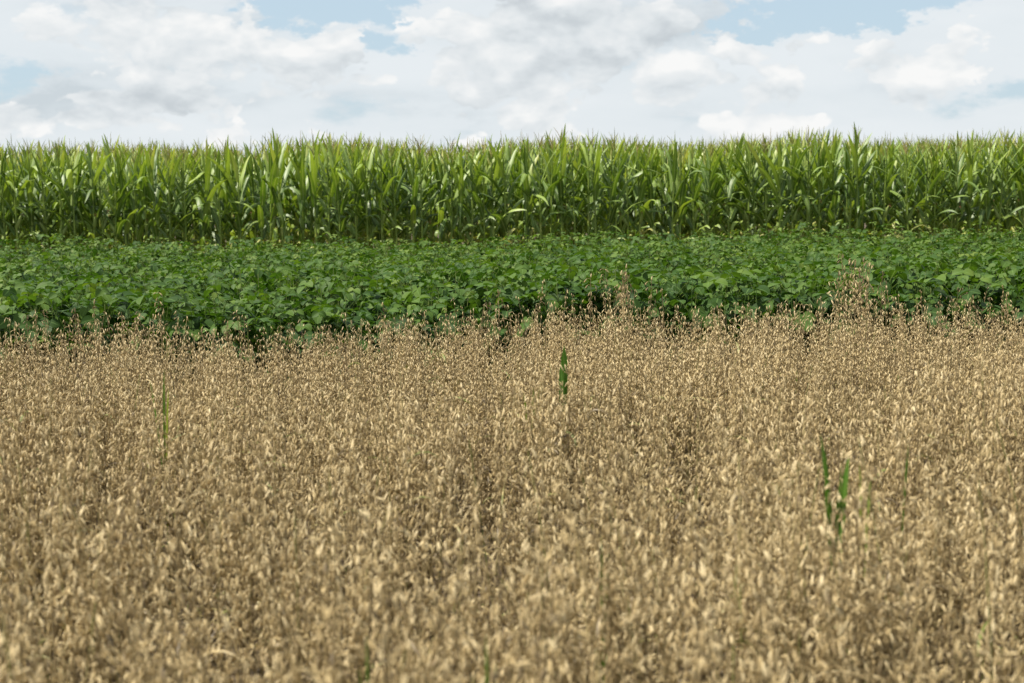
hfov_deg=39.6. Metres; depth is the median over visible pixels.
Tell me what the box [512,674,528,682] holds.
oat plant
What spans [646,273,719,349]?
soybean plant
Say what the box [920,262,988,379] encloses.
soybean plant
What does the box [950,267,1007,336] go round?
soybean plant
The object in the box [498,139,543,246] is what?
corn plant
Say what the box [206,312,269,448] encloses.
soybean plant
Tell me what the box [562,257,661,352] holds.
soybean plant
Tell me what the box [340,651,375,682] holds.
oat plant
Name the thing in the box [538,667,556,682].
oat plant
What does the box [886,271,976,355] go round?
soybean plant
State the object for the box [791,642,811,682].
oat plant
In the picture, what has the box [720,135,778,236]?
corn plant
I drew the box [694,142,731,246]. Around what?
corn plant
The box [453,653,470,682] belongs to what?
oat plant
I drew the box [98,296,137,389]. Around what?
soybean plant
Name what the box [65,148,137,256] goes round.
corn plant
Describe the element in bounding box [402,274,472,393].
soybean plant
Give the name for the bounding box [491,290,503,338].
oat plant
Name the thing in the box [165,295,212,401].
soybean plant
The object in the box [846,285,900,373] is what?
soybean plant
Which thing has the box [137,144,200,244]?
corn plant
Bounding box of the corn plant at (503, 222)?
[467,130,523,248]
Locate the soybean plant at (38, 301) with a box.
[4,293,82,394]
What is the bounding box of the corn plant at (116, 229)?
[82,146,141,251]
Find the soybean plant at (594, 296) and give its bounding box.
[582,282,665,445]
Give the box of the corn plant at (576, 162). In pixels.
[557,138,591,245]
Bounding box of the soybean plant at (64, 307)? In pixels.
[10,303,82,367]
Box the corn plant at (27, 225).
[6,147,48,254]
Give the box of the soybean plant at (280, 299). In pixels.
[234,293,295,414]
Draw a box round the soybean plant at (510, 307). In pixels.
[453,279,526,399]
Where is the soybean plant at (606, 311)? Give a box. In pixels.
[579,284,635,384]
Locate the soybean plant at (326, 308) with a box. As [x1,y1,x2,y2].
[285,305,368,380]
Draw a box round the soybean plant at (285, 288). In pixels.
[255,285,290,371]
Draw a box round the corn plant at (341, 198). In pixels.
[317,142,374,246]
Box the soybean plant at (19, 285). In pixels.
[14,283,71,366]
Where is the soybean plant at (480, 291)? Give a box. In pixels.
[465,273,531,398]
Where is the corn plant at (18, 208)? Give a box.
[1,145,34,249]
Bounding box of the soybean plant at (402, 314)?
[362,296,416,374]
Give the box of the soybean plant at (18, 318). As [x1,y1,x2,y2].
[2,283,92,404]
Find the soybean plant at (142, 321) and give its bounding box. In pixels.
[105,299,148,334]
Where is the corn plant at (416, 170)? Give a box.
[398,147,438,253]
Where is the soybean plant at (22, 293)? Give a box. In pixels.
[1,292,63,386]
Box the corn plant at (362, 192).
[339,132,368,239]
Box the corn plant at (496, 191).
[462,146,518,247]
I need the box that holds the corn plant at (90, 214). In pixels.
[82,141,109,248]
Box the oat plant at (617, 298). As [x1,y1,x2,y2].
[616,287,645,453]
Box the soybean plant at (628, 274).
[623,273,688,351]
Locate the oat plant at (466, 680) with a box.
[439,665,470,682]
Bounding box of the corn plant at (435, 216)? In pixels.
[402,144,449,245]
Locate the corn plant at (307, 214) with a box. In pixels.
[284,130,326,252]
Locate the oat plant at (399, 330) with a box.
[394,317,404,360]
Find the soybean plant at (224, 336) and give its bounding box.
[216,308,289,408]
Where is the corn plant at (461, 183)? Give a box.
[445,146,466,254]
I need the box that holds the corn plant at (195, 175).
[185,139,221,245]
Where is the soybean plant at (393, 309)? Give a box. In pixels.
[340,304,412,429]
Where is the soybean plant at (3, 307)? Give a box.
[0,299,44,404]
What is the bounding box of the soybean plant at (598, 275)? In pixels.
[587,273,638,350]
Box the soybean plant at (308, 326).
[280,300,346,408]
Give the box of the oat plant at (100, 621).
[76,610,132,682]
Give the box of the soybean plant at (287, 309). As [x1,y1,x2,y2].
[240,306,297,408]
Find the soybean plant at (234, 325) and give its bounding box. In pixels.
[209,311,289,393]
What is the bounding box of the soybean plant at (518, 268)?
[499,263,575,389]
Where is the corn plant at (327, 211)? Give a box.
[309,134,359,250]
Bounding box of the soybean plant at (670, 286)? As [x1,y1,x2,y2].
[629,280,703,356]
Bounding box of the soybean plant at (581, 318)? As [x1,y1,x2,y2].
[561,289,649,385]
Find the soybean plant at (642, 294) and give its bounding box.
[625,270,695,359]
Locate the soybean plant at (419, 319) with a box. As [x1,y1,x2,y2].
[375,312,443,388]
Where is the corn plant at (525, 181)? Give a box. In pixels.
[520,139,548,246]
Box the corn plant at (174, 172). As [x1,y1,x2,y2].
[146,148,204,253]
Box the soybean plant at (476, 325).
[451,320,491,369]
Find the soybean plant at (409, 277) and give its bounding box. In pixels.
[374,273,438,366]
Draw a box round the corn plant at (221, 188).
[200,147,254,249]
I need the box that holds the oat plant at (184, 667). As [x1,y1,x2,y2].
[175,661,190,682]
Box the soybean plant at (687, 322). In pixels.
[634,277,702,339]
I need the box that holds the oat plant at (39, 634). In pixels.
[15,591,61,682]
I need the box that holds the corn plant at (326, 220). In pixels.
[309,151,347,240]
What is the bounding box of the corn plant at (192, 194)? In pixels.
[164,142,223,252]
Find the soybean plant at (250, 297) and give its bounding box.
[239,293,290,383]
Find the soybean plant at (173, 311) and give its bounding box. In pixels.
[132,308,193,369]
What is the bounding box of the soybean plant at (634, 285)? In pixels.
[569,278,644,440]
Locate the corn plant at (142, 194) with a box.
[129,149,159,248]
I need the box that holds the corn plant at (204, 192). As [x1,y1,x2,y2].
[194,140,215,241]
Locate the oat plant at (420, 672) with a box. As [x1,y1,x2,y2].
[411,664,422,681]
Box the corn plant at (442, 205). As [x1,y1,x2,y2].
[430,144,447,248]
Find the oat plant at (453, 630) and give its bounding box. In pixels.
[444,579,479,682]
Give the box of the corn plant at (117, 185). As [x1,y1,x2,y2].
[101,146,151,245]
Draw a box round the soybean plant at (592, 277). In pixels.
[568,275,618,333]
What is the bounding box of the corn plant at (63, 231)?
[23,137,94,257]
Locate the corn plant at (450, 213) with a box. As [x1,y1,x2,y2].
[425,147,473,249]
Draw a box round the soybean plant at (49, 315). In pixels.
[4,305,76,415]
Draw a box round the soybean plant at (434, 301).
[430,299,475,365]
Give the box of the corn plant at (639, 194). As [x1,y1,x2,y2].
[617,141,656,257]
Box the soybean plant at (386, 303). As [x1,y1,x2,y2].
[363,294,444,422]
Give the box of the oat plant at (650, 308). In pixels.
[634,277,657,421]
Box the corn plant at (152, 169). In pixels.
[137,139,166,259]
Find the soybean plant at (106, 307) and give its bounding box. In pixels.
[67,299,146,405]
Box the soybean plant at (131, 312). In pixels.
[90,310,145,357]
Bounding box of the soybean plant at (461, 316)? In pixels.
[458,304,501,386]
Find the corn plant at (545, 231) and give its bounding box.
[509,139,570,253]
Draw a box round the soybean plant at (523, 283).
[483,281,547,419]
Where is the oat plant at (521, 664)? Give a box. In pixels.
[507,660,529,682]
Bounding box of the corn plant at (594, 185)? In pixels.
[579,134,621,244]
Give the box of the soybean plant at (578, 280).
[541,271,608,343]
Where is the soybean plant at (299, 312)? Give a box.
[270,309,330,373]
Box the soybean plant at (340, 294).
[291,270,355,382]
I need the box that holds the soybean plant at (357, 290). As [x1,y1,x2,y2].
[335,287,395,361]
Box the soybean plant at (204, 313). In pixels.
[172,307,233,391]
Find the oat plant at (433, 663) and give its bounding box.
[428,602,451,682]
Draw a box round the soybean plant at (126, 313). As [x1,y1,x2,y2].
[97,301,188,408]
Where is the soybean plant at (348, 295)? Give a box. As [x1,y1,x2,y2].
[311,287,387,400]
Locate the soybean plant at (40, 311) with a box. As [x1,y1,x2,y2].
[33,291,88,370]
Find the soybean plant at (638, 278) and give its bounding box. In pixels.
[573,251,658,366]
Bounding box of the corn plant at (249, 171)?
[233,141,266,247]
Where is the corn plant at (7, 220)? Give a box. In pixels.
[0,145,17,255]
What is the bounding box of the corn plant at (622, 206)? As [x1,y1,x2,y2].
[592,138,635,252]
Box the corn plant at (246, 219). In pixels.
[222,145,285,244]
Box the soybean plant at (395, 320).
[372,308,437,397]
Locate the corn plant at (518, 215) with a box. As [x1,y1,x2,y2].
[500,137,537,244]
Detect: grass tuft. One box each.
[150,376,170,621]
[359,634,368,682]
[472,642,495,682]
[524,390,533,435]
[559,346,567,472]
[820,434,848,660]
[859,464,870,579]
[900,450,907,573]
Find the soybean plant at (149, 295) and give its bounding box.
[134,290,205,438]
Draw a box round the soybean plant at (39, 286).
[21,280,90,372]
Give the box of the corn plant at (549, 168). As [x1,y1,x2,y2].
[535,132,568,247]
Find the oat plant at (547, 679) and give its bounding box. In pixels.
[532,637,556,682]
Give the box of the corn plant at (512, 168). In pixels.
[494,135,531,253]
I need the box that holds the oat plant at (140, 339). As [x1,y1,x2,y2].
[137,316,167,455]
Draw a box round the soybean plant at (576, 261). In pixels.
[521,255,584,311]
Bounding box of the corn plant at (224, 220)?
[208,141,249,246]
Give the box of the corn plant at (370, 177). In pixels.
[354,137,384,279]
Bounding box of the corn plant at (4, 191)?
[0,146,42,256]
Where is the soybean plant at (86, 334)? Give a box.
[25,300,89,386]
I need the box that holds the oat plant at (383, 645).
[375,590,385,682]
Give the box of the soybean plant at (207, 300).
[171,296,252,385]
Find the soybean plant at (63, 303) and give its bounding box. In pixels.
[11,295,80,368]
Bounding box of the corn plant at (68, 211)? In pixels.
[41,144,89,249]
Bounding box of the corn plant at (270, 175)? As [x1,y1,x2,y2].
[247,135,283,253]
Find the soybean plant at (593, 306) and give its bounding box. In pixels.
[555,290,602,339]
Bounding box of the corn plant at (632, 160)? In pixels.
[618,135,641,253]
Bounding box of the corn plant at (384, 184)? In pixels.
[372,138,392,254]
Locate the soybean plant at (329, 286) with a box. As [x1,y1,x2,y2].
[303,278,388,389]
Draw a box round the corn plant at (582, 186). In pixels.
[570,137,598,235]
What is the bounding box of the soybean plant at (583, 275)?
[571,271,634,332]
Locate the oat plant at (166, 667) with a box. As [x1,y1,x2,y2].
[152,656,180,682]
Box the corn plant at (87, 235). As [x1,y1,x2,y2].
[56,142,105,245]
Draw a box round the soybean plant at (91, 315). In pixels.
[37,295,92,371]
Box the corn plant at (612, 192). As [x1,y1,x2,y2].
[582,139,639,246]
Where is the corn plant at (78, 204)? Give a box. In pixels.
[65,142,83,257]
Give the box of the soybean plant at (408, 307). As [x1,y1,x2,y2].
[376,304,438,450]
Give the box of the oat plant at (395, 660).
[388,646,403,682]
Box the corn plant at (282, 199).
[273,143,290,242]
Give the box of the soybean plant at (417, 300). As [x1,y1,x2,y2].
[368,294,442,423]
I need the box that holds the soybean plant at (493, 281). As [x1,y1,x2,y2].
[478,280,527,378]
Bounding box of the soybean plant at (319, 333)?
[298,313,352,371]
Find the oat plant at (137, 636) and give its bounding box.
[135,628,157,682]
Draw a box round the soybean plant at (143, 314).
[124,308,200,409]
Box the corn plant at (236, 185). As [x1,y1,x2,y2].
[221,143,242,247]
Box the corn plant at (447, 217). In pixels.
[434,150,450,247]
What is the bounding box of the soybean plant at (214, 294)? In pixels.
[179,292,249,411]
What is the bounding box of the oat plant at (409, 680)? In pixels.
[367,624,413,682]
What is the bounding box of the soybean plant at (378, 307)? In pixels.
[340,299,406,388]
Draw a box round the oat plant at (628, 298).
[623,275,634,321]
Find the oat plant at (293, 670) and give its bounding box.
[271,607,314,682]
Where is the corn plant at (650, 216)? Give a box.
[636,141,658,236]
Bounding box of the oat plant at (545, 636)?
[530,613,556,681]
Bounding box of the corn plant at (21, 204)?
[5,142,52,262]
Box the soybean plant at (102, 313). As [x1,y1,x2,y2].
[100,297,150,358]
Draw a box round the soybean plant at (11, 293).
[0,288,48,393]
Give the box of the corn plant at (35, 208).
[14,143,45,250]
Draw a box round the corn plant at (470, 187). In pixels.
[454,140,496,246]
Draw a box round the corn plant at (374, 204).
[343,137,399,244]
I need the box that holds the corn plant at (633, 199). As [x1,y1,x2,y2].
[624,140,645,237]
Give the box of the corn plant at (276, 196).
[260,127,293,248]
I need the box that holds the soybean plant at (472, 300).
[457,288,514,399]
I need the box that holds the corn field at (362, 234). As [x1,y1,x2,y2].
[0,128,1023,266]
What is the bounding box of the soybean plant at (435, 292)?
[385,290,458,382]
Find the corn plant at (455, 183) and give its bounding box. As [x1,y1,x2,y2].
[445,145,463,249]
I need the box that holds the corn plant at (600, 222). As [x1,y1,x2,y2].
[564,134,613,244]
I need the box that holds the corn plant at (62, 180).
[48,137,65,244]
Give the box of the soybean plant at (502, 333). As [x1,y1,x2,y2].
[487,290,558,417]
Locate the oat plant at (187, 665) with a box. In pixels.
[168,659,193,682]
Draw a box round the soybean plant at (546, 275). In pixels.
[541,270,601,355]
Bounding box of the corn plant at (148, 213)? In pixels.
[131,141,159,260]
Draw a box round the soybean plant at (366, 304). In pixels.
[334,300,375,401]
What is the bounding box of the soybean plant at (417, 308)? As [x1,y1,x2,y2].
[407,300,479,389]
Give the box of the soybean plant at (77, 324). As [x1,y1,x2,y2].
[43,303,110,407]
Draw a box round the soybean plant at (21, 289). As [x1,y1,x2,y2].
[0,287,68,401]
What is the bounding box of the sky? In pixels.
[0,0,1023,163]
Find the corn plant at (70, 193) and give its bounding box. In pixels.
[64,142,85,245]
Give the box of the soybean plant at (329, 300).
[315,298,393,394]
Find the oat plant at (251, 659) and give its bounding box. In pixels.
[248,654,269,682]
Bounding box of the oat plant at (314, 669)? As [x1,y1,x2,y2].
[311,663,318,682]
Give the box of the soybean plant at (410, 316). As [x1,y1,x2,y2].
[358,301,411,386]
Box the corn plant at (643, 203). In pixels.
[623,146,671,240]
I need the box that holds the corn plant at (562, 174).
[545,123,577,243]
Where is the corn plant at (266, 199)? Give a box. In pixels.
[244,138,295,248]
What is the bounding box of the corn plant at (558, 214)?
[536,141,579,243]
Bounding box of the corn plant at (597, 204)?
[565,142,617,234]
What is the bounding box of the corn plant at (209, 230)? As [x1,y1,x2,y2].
[180,139,224,254]
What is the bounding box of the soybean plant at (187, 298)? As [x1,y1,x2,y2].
[122,290,202,460]
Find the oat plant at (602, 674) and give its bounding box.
[595,668,611,682]
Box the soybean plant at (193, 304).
[169,295,221,407]
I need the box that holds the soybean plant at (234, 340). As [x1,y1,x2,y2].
[216,316,265,384]
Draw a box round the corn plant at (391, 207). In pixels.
[357,141,420,248]
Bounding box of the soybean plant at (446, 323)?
[417,305,493,399]
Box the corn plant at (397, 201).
[379,141,427,246]
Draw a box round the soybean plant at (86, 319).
[59,283,138,391]
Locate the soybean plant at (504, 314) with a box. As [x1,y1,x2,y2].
[489,280,577,384]
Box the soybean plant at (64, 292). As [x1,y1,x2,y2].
[39,289,101,378]
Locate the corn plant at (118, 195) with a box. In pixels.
[105,142,131,248]
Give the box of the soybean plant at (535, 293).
[504,288,592,362]
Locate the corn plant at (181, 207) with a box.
[157,142,213,252]
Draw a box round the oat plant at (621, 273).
[617,270,639,362]
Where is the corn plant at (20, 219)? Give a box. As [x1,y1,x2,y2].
[0,139,47,257]
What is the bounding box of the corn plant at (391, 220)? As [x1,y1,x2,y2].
[367,146,424,251]
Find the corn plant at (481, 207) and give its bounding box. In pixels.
[455,136,514,247]
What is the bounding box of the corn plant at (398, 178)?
[379,142,411,248]
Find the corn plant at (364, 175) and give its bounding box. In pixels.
[330,138,392,259]
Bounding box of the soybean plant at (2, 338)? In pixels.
[0,316,40,403]
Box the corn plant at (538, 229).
[512,131,567,253]
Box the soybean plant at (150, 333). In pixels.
[102,310,170,388]
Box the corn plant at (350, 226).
[340,132,380,248]
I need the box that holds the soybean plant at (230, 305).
[197,294,262,361]
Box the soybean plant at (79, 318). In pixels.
[10,297,103,401]
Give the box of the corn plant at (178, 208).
[162,146,200,245]
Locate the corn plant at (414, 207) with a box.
[400,139,422,255]
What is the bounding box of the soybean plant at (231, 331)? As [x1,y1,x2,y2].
[188,318,253,394]
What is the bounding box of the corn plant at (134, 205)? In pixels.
[109,150,154,247]
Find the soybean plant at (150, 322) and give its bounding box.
[93,289,192,386]
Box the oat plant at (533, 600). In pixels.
[521,550,563,682]
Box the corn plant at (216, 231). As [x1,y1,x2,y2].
[189,150,242,249]
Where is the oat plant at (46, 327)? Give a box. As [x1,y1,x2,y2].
[42,309,55,355]
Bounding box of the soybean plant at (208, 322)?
[125,290,213,378]
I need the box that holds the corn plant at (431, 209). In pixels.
[402,144,457,252]
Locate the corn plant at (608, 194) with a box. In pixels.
[599,135,626,236]
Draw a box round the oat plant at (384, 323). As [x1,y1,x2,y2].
[378,302,391,386]
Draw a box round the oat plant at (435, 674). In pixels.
[416,658,446,682]
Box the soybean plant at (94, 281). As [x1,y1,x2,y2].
[28,279,115,369]
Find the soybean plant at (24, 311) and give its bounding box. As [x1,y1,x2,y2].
[0,296,29,404]
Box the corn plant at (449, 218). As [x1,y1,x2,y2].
[433,144,453,247]
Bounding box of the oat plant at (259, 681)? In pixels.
[236,676,262,682]
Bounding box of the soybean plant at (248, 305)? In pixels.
[214,287,290,405]
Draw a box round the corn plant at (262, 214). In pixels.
[247,139,269,249]
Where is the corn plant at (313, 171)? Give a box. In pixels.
[306,137,334,249]
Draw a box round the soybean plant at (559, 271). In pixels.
[521,269,587,328]
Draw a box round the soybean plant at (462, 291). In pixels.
[442,265,497,359]
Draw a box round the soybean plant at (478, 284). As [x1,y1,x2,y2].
[422,281,500,409]
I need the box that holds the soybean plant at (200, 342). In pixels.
[175,314,221,402]
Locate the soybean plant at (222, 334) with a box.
[221,304,293,369]
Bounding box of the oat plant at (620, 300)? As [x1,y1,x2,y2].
[615,270,628,326]
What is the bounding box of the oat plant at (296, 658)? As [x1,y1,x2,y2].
[292,635,313,682]
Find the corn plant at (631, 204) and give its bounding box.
[604,136,667,241]
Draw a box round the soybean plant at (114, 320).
[65,296,146,375]
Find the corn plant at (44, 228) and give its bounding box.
[3,143,82,263]
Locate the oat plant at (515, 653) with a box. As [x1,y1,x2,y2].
[490,582,537,682]
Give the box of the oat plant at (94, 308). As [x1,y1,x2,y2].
[87,299,101,391]
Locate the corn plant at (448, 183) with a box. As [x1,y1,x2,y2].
[428,132,479,245]
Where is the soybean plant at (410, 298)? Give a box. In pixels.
[397,289,471,379]
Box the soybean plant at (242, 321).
[211,307,263,384]
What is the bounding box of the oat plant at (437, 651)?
[406,643,441,682]
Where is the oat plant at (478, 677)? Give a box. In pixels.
[472,671,485,682]
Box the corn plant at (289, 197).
[277,138,301,243]
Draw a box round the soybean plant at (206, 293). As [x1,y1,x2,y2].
[176,285,255,403]
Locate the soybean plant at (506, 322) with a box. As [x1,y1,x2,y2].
[482,288,544,360]
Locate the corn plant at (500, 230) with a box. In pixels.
[490,138,510,253]
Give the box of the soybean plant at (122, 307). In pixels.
[94,275,179,392]
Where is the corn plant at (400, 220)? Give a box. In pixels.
[384,144,420,283]
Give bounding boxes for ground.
[0,197,1023,682]
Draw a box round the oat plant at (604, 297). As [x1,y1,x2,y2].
[597,269,616,317]
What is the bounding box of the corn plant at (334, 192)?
[318,136,341,256]
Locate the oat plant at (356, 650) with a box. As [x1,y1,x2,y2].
[320,592,365,682]
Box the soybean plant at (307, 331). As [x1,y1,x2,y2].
[282,307,332,371]
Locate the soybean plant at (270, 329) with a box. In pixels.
[260,301,326,419]
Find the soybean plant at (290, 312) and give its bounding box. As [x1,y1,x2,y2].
[243,308,299,409]
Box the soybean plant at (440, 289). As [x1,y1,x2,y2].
[415,283,469,386]
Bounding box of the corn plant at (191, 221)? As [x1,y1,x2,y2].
[147,149,203,255]
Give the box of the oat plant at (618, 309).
[614,288,622,343]
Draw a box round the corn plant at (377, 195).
[349,137,387,255]
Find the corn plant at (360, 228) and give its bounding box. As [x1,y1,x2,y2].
[321,138,373,253]
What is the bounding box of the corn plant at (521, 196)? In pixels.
[515,139,538,252]
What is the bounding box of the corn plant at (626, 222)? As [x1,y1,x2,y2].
[601,135,662,245]
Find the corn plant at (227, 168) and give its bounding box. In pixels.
[216,137,241,253]
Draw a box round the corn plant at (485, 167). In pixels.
[473,137,498,244]
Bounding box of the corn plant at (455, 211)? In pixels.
[454,137,498,245]
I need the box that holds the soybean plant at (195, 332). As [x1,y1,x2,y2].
[151,301,212,395]
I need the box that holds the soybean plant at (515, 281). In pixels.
[499,279,566,380]
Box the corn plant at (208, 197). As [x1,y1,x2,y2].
[194,144,226,251]
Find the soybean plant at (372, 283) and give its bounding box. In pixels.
[366,280,411,383]
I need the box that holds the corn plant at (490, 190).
[465,138,524,247]
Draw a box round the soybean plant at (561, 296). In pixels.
[528,286,599,355]
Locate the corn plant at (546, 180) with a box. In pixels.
[540,142,559,246]
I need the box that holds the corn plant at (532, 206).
[506,129,545,245]
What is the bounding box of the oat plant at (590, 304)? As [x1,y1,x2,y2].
[582,274,596,339]
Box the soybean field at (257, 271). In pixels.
[0,221,1023,407]
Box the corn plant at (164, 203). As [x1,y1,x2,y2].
[136,141,182,249]
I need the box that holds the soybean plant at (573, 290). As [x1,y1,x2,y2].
[550,266,611,384]
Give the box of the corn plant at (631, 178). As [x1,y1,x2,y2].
[585,136,654,241]
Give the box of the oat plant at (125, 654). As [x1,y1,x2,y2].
[109,555,167,682]
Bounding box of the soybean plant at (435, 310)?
[392,304,447,395]
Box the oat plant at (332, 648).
[316,605,348,682]
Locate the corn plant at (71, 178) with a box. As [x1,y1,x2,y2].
[37,140,98,261]
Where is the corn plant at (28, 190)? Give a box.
[17,138,43,247]
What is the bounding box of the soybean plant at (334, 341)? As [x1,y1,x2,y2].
[296,315,368,397]
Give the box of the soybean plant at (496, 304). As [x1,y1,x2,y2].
[475,297,541,380]
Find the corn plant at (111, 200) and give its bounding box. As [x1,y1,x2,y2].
[85,142,133,249]
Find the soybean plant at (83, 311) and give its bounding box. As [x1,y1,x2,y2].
[52,300,125,392]
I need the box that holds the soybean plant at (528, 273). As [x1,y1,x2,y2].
[498,265,587,372]
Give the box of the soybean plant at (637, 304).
[601,287,681,416]
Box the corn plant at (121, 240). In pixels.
[105,141,127,253]
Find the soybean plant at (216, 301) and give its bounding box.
[185,297,246,390]
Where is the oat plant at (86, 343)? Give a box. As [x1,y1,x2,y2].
[81,323,91,387]
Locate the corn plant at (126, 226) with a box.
[111,145,142,254]
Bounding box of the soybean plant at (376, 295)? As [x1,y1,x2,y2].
[351,278,414,389]
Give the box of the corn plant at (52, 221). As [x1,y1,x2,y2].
[42,150,56,262]
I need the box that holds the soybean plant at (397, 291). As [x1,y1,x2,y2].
[371,288,409,378]
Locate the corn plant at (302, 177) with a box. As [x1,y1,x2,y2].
[286,137,317,248]
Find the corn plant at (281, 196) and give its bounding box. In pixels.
[261,138,297,247]
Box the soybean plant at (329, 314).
[300,312,349,401]
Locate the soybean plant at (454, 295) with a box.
[430,292,500,394]
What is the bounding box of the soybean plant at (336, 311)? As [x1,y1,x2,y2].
[317,296,390,405]
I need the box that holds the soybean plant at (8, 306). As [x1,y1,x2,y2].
[6,298,52,331]
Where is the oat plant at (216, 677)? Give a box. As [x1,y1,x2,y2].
[214,668,230,682]
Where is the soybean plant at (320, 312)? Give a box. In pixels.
[304,304,376,394]
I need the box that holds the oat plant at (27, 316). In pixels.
[22,315,33,364]
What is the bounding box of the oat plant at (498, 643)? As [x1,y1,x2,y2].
[479,635,502,682]
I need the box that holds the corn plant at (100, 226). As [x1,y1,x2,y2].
[71,144,131,249]
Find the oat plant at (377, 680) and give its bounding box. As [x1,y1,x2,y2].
[373,642,399,682]
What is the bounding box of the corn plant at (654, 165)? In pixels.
[631,139,660,242]
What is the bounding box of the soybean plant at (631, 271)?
[587,263,672,389]
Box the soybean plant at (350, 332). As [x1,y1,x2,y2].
[321,324,380,406]
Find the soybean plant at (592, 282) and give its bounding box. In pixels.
[549,254,615,343]
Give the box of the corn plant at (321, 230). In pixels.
[295,147,350,251]
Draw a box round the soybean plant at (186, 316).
[149,311,223,449]
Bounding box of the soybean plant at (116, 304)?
[74,293,155,361]
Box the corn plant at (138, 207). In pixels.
[124,142,144,261]
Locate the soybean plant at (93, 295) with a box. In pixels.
[76,292,142,356]
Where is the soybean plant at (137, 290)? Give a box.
[107,288,170,374]
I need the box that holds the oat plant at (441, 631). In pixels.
[432,591,457,682]
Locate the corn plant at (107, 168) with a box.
[83,133,127,248]
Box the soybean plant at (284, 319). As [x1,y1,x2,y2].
[251,309,311,421]
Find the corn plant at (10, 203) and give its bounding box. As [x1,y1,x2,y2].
[0,152,16,249]
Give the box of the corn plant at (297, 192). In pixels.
[289,128,347,248]
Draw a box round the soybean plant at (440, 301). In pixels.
[412,295,471,441]
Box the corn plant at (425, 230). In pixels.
[395,133,447,248]
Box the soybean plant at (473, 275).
[465,274,526,368]
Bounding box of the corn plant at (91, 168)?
[80,139,111,248]
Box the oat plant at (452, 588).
[440,546,477,682]
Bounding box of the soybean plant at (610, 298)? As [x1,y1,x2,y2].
[577,273,642,342]
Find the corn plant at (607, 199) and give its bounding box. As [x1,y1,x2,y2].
[601,128,631,246]
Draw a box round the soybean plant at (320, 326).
[270,318,344,379]
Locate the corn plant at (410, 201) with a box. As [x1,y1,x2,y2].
[392,137,439,248]
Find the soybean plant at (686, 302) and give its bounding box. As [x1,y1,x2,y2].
[643,283,696,347]
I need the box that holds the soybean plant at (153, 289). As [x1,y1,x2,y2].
[149,286,202,379]
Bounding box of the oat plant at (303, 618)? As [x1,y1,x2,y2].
[272,606,306,682]
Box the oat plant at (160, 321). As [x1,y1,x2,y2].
[154,292,169,373]
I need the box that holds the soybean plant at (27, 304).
[19,302,80,376]
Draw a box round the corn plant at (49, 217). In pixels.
[17,140,68,265]
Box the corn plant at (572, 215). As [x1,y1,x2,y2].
[540,135,611,246]
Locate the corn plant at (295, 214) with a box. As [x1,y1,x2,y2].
[284,144,323,251]
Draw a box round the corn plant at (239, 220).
[206,142,267,251]
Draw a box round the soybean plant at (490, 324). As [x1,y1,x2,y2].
[454,307,528,418]
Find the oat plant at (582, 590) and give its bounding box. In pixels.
[536,585,588,682]
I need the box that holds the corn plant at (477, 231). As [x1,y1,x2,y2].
[462,143,502,249]
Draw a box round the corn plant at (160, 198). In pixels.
[146,144,183,247]
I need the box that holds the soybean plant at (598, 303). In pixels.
[521,265,612,361]
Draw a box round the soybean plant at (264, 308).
[238,300,314,413]
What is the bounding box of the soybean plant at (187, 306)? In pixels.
[118,302,197,400]
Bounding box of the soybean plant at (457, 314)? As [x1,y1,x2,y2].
[424,290,496,418]
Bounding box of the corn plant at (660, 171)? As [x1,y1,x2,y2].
[645,137,684,244]
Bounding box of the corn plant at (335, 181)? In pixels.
[317,136,358,244]
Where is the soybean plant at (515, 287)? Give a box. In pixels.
[485,281,555,373]
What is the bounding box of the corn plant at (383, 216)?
[357,136,408,248]
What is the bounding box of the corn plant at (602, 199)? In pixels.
[577,145,625,244]
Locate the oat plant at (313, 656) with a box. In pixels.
[310,649,320,682]
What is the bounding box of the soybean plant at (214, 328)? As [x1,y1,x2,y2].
[200,294,285,403]
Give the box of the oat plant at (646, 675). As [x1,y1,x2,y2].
[644,655,661,682]
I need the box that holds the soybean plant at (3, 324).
[0,313,36,376]
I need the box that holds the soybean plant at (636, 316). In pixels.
[602,293,662,407]
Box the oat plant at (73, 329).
[66,308,80,358]
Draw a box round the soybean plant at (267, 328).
[236,299,298,388]
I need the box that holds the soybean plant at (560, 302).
[526,301,595,373]
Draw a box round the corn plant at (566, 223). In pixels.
[538,142,586,246]
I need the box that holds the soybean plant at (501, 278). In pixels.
[441,273,508,374]
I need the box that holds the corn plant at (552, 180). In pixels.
[531,133,575,244]
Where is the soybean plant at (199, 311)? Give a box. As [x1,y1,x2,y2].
[187,308,243,436]
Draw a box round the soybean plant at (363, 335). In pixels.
[301,305,366,369]
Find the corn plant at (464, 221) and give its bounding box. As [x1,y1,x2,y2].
[436,139,501,245]
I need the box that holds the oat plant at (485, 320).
[480,303,490,346]
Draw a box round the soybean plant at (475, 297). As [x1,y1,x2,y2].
[463,296,519,364]
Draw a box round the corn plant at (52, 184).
[42,137,84,268]
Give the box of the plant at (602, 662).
[600,537,608,681]
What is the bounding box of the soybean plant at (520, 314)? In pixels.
[504,292,564,377]
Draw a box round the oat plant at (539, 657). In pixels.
[492,579,550,680]
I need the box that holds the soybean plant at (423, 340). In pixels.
[410,317,429,419]
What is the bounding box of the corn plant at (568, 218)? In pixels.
[538,139,587,245]
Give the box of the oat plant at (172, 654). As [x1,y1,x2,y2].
[168,622,173,682]
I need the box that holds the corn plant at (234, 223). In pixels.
[201,148,259,250]
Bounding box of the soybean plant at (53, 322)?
[38,291,111,394]
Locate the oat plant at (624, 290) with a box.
[616,264,630,359]
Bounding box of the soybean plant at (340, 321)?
[326,310,381,409]
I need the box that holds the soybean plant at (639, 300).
[617,279,669,349]
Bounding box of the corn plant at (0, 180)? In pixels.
[0,145,23,249]

